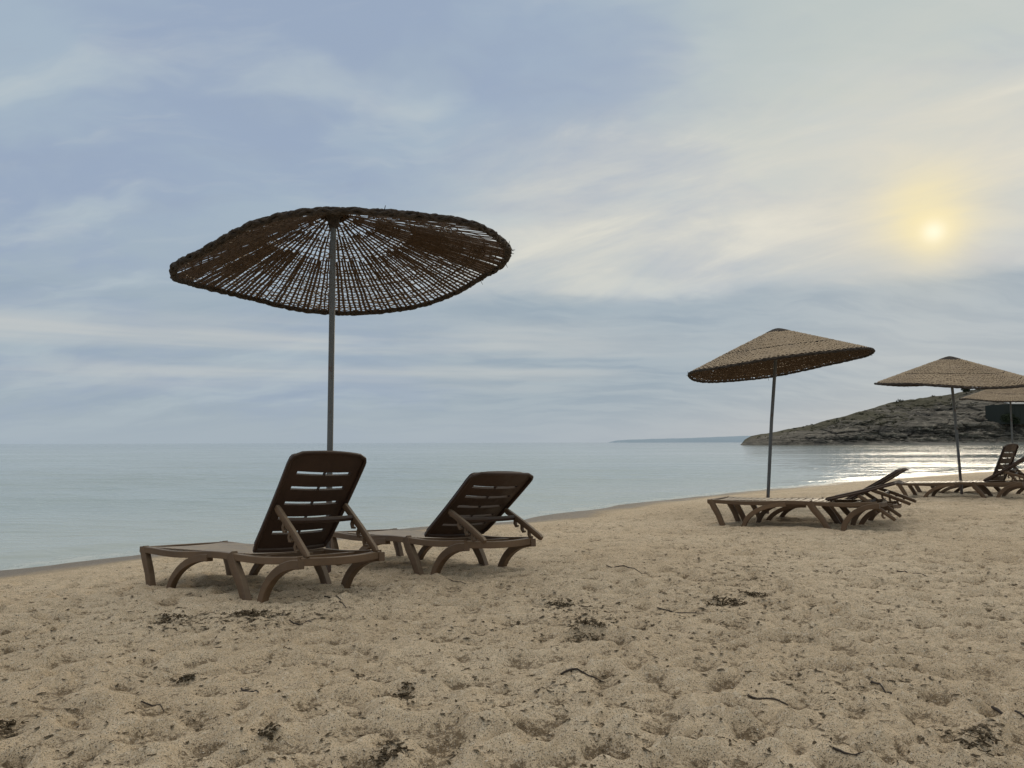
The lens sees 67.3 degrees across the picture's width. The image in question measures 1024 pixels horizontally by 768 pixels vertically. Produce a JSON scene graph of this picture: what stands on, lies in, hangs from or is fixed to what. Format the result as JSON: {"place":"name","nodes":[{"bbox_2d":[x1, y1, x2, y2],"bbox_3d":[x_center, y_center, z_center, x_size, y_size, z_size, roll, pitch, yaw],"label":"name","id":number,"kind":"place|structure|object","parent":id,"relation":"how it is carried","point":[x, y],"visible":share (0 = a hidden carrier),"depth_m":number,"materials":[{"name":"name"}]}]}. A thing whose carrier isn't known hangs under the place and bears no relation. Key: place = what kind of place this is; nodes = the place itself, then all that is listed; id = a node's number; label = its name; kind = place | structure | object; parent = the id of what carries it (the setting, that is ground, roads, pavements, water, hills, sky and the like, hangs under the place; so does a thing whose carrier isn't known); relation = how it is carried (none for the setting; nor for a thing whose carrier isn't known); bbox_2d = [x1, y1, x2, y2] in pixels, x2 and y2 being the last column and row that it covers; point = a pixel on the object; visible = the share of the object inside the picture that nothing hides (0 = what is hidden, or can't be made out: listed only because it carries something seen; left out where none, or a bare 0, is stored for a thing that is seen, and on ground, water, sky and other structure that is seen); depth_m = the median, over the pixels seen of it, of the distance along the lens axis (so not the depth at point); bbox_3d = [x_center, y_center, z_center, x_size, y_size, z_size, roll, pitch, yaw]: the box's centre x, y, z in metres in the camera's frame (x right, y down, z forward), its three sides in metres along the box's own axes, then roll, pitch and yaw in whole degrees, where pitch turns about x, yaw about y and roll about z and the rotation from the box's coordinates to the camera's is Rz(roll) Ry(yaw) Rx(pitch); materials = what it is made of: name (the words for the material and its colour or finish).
{"place":"outdoors","nodes":[
{"label":"outdoors","id":0,"kind":"place"},
{"bbox_2d":[0,469,1023,767],"bbox_3d":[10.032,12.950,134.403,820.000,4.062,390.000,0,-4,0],"label":"beach sand","id":1,"kind":"structure","parent":0,"point":[976,621],"depth_m":3.44,"materials":[{"name":"beige sand"}]},
{"bbox_2d":[0,719,28,729],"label":"seaweed clump","id":2,"kind":"object","parent":1,"relation":"on","point":[8,722],"visible":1,"depth_m":2.58,"materials":[{"name":"black plant"}]},
{"bbox_2d":[141,700,163,710],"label":"twig","id":3,"kind":"object","parent":1,"relation":"on","point":[152,705],"visible":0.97,"depth_m":2.81,"materials":[{"name":"wood"}]},
{"bbox_2d":[153,613,187,623],"bbox_3d":[-1.878,1.292,4.216,0.188,0.067,0.128,2,-5,-26],"label":"seaweed clump","id":4,"kind":"object","parent":1,"relation":"on","point":[169,618],"visible":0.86,"depth_m":4.21,"materials":[{"name":"black plant"}]},
{"bbox_2d":[170,673,197,682],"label":"seaweed clump","id":5,"kind":"object","parent":1,"relation":"on","point":[181,679],"visible":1,"depth_m":3.03,"materials":[{"name":"black plant"}]},
{"bbox_2d":[240,688,258,692],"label":"twig","id":6,"kind":"object","parent":1,"relation":"on","point":[242,689],"visible":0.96,"depth_m":2.88,"materials":[{"name":"wood"}]},
{"bbox_2d":[231,609,276,616],"bbox_3d":[-1.452,1.286,4.318,0.250,0.039,0.171,-1,-4,13],"label":"seaweed clump","id":7,"kind":"object","parent":1,"relation":"on","point":[253,611],"visible":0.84,"depth_m":4.31,"materials":[{"name":"brown plant"}]},
{"bbox_2d":[139,451,384,602],"bbox_3d":[-1.800,1.007,5.418,1.931,1.006,0.700,-7,-10,37],"label":"sun lounger","id":8,"kind":"object","parent":1,"relation":"on","point":[290,547],"visible":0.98,"depth_m":5.06,"materials":[{"name":"brown plastic"}]},
{"bbox_2d":[258,722,280,739],"bbox_3d":[-0.760,1.091,2.419,0.080,0.039,0.064,0,-4,0],"label":"seaweed clump","id":9,"kind":"object","parent":1,"relation":"on","point":[260,733],"visible":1,"depth_m":2.41,"materials":[{"name":"black plant"}]},
{"bbox_2d":[289,618,316,624],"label":"twig","id":10,"kind":"object","parent":1,"relation":"on","point":[301,623],"visible":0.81,"depth_m":4.10,"materials":[{"name":"wood"}]},
{"bbox_2d":[169,205,512,572],"bbox_3d":[-1.264,0.233,5.952,2.584,3.222,2.568,0,-4,0],"label":"reed umbrella","id":11,"kind":"object","parent":1,"relation":"on","point":[226,251],"visible":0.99,"depth_m":6.32,"materials":[{"name":"brown wicker"}]},
{"bbox_2d":[368,740,413,766],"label":"seaweed clump","id":12,"kind":"object","parent":1,"relation":"on","point":[397,749],"visible":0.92,"depth_m":2.28,"materials":[{"name":"black plant"}]},
{"bbox_2d":[393,682,414,697],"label":"seaweed clump","id":13,"kind":"object","parent":1,"relation":"on","point":[405,694],"visible":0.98,"depth_m":2.91,"materials":[{"name":"black plant"}]},
{"bbox_2d":[332,471,542,574],"bbox_3d":[-0.675,1.149,6.215,0.700,0.842,2.041,7,-11,-43],"label":"sun lounger","id":14,"kind":"object","parent":1,"relation":"on","point":[470,513],"visible":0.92,"depth_m":5.75,"materials":[{"name":"brown plastic"}]},
{"bbox_2d":[0,494,1023,767],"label":"seaweed crumbs","id":15,"kind":"object","parent":1,"relation":"on","point":[972,728],"visible":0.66,"depth_m":3.14,"materials":[{"name":"black plant"}]},
{"bbox_2d":[544,598,571,606],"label":"seaweed clump","id":16,"kind":"object","parent":1,"relation":"on","point":[560,603],"visible":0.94,"depth_m":4.43,"materials":[{"name":"brown plant"}]},
{"bbox_2d":[560,668,605,682],"bbox_3d":[0.283,1.162,3.070,0.180,0.050,0.023,-1,-4,6],"label":"twig","id":17,"kind":"object","parent":1,"relation":"on","point":[567,670],"visible":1,"depth_m":3.07,"materials":[{"name":"wood"}]},
{"bbox_2d":[567,618,605,639],"bbox_3d":[0.367,1.204,3.763,0.198,0.098,0.133,0,-4,0],"label":"seaweed clump","id":18,"kind":"object","parent":1,"relation":"on","point":[585,621],"visible":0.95,"depth_m":3.75,"materials":[{"name":"black plant"}]},
{"bbox_2d":[606,565,641,573],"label":"twig","id":19,"kind":"object","parent":1,"relation":"on","point":[623,565],"visible":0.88,"depth_m":5.74,"materials":[{"name":"wood"}]},
{"bbox_2d":[657,607,694,612],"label":"twig","id":20,"kind":"object","parent":1,"relation":"on","point":[675,612],"visible":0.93,"depth_m":4.19,"materials":[{"name":"brown wood"}]},
{"bbox_2d":[703,595,747,605],"bbox_3d":[1.199,1.244,4.358,0.285,0.068,0.181,-2,-5,27],"label":"seaweed clump","id":21,"kind":"object","parent":1,"relation":"on","point":[733,600],"visible":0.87,"depth_m":4.36,"materials":[{"name":"brown plant"}]},
{"bbox_2d":[738,589,767,597],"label":"seaweed clump","id":22,"kind":"object","parent":1,"relation":"on","point":[753,594],"visible":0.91,"depth_m":4.64,"materials":[{"name":"brown plant"}]},
{"bbox_2d":[747,694,787,704],"bbox_3d":[0.906,1.118,2.728,0.140,0.031,0.020,-1,-4,9],"label":"twig","id":23,"kind":"object","parent":1,"relation":"on","point":[750,696],"visible":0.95,"depth_m":2.73,"materials":[{"name":"wood"}]},
{"bbox_2d":[686,328,874,513],"bbox_3d":[3.784,0.709,10.889,2.550,3.024,2.542,0,-4,0],"label":"reed umbrella","id":24,"kind":"object","parent":1,"relation":"on","point":[774,353],"visible":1,"depth_m":10.79,"materials":[{"name":"beige wicker"}]},
{"bbox_2d":[707,480,903,530],"bbox_3d":[3.406,1.415,8.971,2.111,0.574,0.700,-4,-7,32],"label":"sun lounger","id":25,"kind":"object","parent":1,"relation":"on","point":[861,503],"visible":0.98,"depth_m":8.79,"materials":[{"name":"brown plastic"}]},
{"bbox_2d":[734,467,916,524],"bbox_3d":[3.860,1.431,9.604,2.076,0.766,0.700,-4,-6,33],"label":"sun lounger","id":26,"kind":"object","parent":1,"relation":"on","point":[871,515],"visible":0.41,"depth_m":9.26,"materials":[{"name":"brown plastic"}]},
{"bbox_2d":[833,747,862,754],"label":"twig","id":27,"kind":"object","parent":1,"relation":"on","point":[837,749],"visible":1,"depth_m":2.23,"materials":[{"name":"wood"}]},
{"bbox_2d":[870,681,891,693],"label":"twig","id":28,"kind":"object","parent":1,"relation":"on","point":[877,683],"visible":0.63,"depth_m":2.88,"materials":[{"name":"wood"}]},
{"bbox_2d":[874,356,1023,493],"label":"reed umbrella","id":29,"kind":"object","parent":1,"relation":"on","point":[952,372],"visible":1,"depth_m":13.31,"materials":[{"name":"beige wicker"}]},
{"bbox_2d":[896,457,1023,497],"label":"sun lounger","id":30,"kind":"object","parent":1,"relation":"on","point":[1010,484],"visible":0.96,"depth_m":13.00,"materials":[{"name":"brown plastic"}]},
{"bbox_2d":[914,443,1023,494],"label":"sun lounger","id":31,"kind":"object","parent":1,"relation":"on","point":[1004,457],"visible":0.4,"depth_m":13.87,"materials":[{"name":"brown plastic"}]},
{"bbox_2d":[953,730,1001,755],"bbox_3d":[1.359,1.056,2.246,0.162,0.056,0.093,2,-5,-22],"label":"seaweed clump","id":32,"kind":"object","parent":1,"relation":"on","point":[982,737],"visible":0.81,"depth_m":2.25,"materials":[{"name":"black plant"}]},
{"bbox_2d":[959,387,1023,476],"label":"reed umbrella","id":33,"kind":"object","parent":1,"relation":"on","point":[1010,395],"visible":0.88,"depth_m":21.06,"materials":[{"name":"beige wicker"}]},
{"bbox_2d":[991,706,1023,716],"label":"twig","id":34,"kind":"object","parent":1,"relation":"on","point":[998,710],"visible":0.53,"depth_m":2.61,"materials":[{"name":"wood"}]},
{"bbox_2d":[0,442,1023,569],"bbox_3d":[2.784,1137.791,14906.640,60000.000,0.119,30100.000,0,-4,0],"label":"sea","id":35,"kind":"structure","parent":0,"point":[63,503],"depth_m":26.91,"materials":[{"name":"liquid"}]},
{"bbox_2d":[0,0,1023,443],"label":"sky","id":36,"kind":"structure","parent":0,"point":[672,186],"materials":[{"name":"blue"}]},
{"bbox_2d":[608,436,749,442],"bbox_3d":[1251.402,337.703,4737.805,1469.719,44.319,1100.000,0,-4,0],"label":"hills","id":37,"kind":"structure","parent":0,"point":[726,439],"depth_m":4274.17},
{"bbox_2d":[740,389,1023,444],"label":"headland","id":38,"kind":"structure","parent":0,"point":[931,422],"depth_m":309.28,"materials":[{"name":"stone"}]},
{"bbox_2d":[757,389,997,438],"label":"hillside scrub","id":39,"kind":"object","parent":38,"relation":"on","point":[950,399],"visible":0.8,"depth_m":334.06,"materials":[{"name":"green plant"}]},
{"bbox_2d":[985,402,1023,424],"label":"beach shed","id":40,"kind":"structure","parent":38,"relation":"on","point":[993,413],"depth_m":303.84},
{"bbox_2d":[1000,414,1009,421],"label":"bush","id":41,"kind":"object","parent":38,"relation":"on","point":[1003,418],"visible":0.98,"depth_m":300.71,"materials":[{"name":"green plant"}]},
{"bbox_2d":[1012,417,1019,423],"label":"bush","id":42,"kind":"object","parent":38,"relation":"on","point":[1015,421],"visible":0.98,"depth_m":300.71,"materials":[{"name":"green plant"}]}
]}

